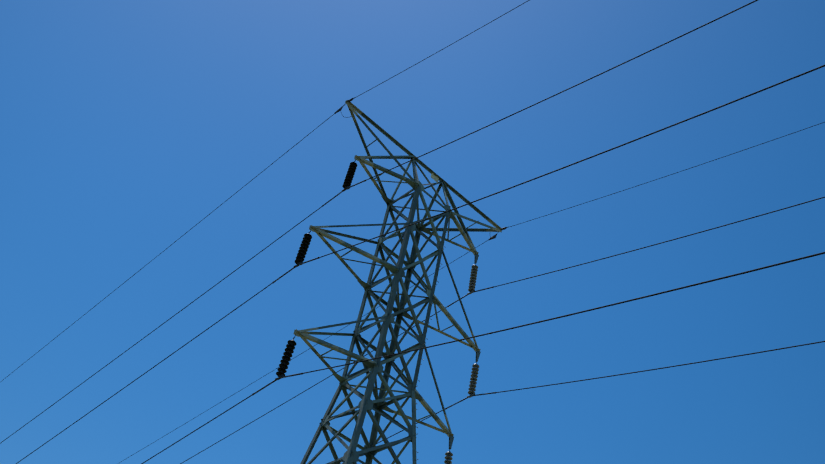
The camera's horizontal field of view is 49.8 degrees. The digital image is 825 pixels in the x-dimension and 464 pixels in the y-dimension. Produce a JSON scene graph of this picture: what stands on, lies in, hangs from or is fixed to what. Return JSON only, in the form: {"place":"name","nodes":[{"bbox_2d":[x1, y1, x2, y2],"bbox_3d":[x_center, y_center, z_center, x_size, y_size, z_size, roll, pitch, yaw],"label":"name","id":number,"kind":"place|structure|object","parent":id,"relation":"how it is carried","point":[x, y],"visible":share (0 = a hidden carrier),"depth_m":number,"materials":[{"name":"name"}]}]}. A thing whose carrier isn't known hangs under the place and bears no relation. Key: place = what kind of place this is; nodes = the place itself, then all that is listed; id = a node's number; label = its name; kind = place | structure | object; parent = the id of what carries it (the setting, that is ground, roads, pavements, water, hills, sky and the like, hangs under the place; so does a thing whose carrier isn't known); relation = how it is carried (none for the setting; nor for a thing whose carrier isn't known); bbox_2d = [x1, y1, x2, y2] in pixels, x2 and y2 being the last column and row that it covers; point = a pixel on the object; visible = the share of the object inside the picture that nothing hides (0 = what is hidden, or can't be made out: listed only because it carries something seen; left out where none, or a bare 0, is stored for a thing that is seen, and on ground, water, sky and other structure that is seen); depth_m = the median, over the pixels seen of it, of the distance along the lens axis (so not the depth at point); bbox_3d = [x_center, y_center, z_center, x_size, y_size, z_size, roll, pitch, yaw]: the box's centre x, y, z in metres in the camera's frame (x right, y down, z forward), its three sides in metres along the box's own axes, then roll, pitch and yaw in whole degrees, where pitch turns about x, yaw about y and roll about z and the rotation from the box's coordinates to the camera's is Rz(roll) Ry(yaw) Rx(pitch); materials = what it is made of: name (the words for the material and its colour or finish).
{"place":"outdoors","nodes":[
{"label":"outdoors","id":0,"kind":"place"},
{"bbox_2d":[0,0,824,463],"label":"sky","id":1,"kind":"structure","parent":0,"point":[124,124],"materials":[{"name":"blue"}]},
{"label":"ground","id":2,"kind":"structure","parent":0,"visible":0},
{"bbox_2d":[293,100,501,463],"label":"transmission tower","id":3,"kind":"structure","parent":2,"relation":"on","point":[378,405],"depth_m":29.74,"materials":[{"name":"galvanized steel"}]},
{"bbox_2d":[2,0,528,380],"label":"earth wire","id":4,"kind":"object","parent":3,"relation":"attached to","point":[340,109],"visible":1,"depth_m":34.22,"materials":[{"name":"black metal"}]},
{"bbox_2d":[275,333,295,379],"bbox_3d":[-3.679,3.632,26.080,0.316,1.681,0.306,9,-43,4],"label":"insulator string","id":5,"kind":"object","parent":3,"relation":"attached to","point":[287,356],"visible":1,"depth_m":25.96,"materials":[{"name":"black ceramic"}]},
{"bbox_2d":[141,252,824,463],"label":"conductor","id":6,"kind":"object","parent":5,"relation":"hanging from","point":[514,328],"visible":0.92,"depth_m":18.26,"materials":[{"name":"black"}]},
{"bbox_2d":[294,230,311,266],"bbox_3d":[-3.466,0.475,28.445,0.287,1.682,0.316,9,-43,5],"label":"insulator string","id":7,"kind":"object","parent":3,"relation":"attached to","point":[304,247],"visible":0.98,"depth_m":28.32,"materials":[{"name":"black ceramic"}]},
{"bbox_2d":[16,65,824,463],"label":"conductor","id":8,"kind":"object","parent":7,"relation":"hanging from","point":[464,205],"visible":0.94,"depth_m":21.39,"materials":[{"name":"black"}]},
{"bbox_2d":[342,159,356,191],"bbox_3d":[-2.214,-2.073,31.657,0.312,1.682,0.286,3,-44,10],"label":"insulator string","id":9,"kind":"object","parent":3,"relation":"attached to","point":[349,176],"visible":1,"depth_m":31.52,"materials":[{"name":"black ceramic"}]},
{"bbox_2d":[1,0,757,442],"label":"conductor","id":10,"kind":"object","parent":9,"relation":"hanging from","point":[419,156],"visible":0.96,"depth_m":27.37,"materials":[{"name":"black"}]},
{"bbox_2d":[444,435,453,463],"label":"insulator string","id":11,"kind":"object","parent":3,"relation":"hanging from","point":[448,457],"visible":1,"depth_m":28.99,"materials":[{"name":"grey ceramic"}]},
{"bbox_2d":[121,122,824,461],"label":"earth wire","id":12,"kind":"object","parent":3,"relation":"attached to","point":[495,235],"visible":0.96,"depth_m":36.60,"materials":[{"name":"black metal"}]},
{"bbox_2d":[467,253,478,293],"bbox_3d":[2.376,1.607,34.273,0.283,2.010,0.300,8,-43,6],"label":"insulator string","id":13,"kind":"object","parent":3,"relation":"hanging from","point":[473,278],"visible":1,"depth_m":34.10,"materials":[{"name":"grey ceramic"}]},
{"bbox_2d":[180,197,824,463],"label":"conductor","id":14,"kind":"object","parent":13,"relation":"hanging from","point":[536,276],"visible":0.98,"depth_m":30.15,"materials":[{"name":"black"}]},
{"bbox_2d":[467,350,480,397],"bbox_3d":[2.207,5.050,31.743,0.310,2.010,0.270,2,-44,12],"label":"insulator string","id":15,"kind":"object","parent":3,"relation":"hanging from","point":[473,382],"visible":1,"depth_m":31.58,"materials":[{"name":"grey ceramic"}]},
{"bbox_2d":[377,341,824,443],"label":"conductor","id":16,"kind":"object","parent":15,"relation":"hanging from","point":[617,375],"visible":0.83,"depth_m":26.23,"materials":[{"name":"black"}]}
]}

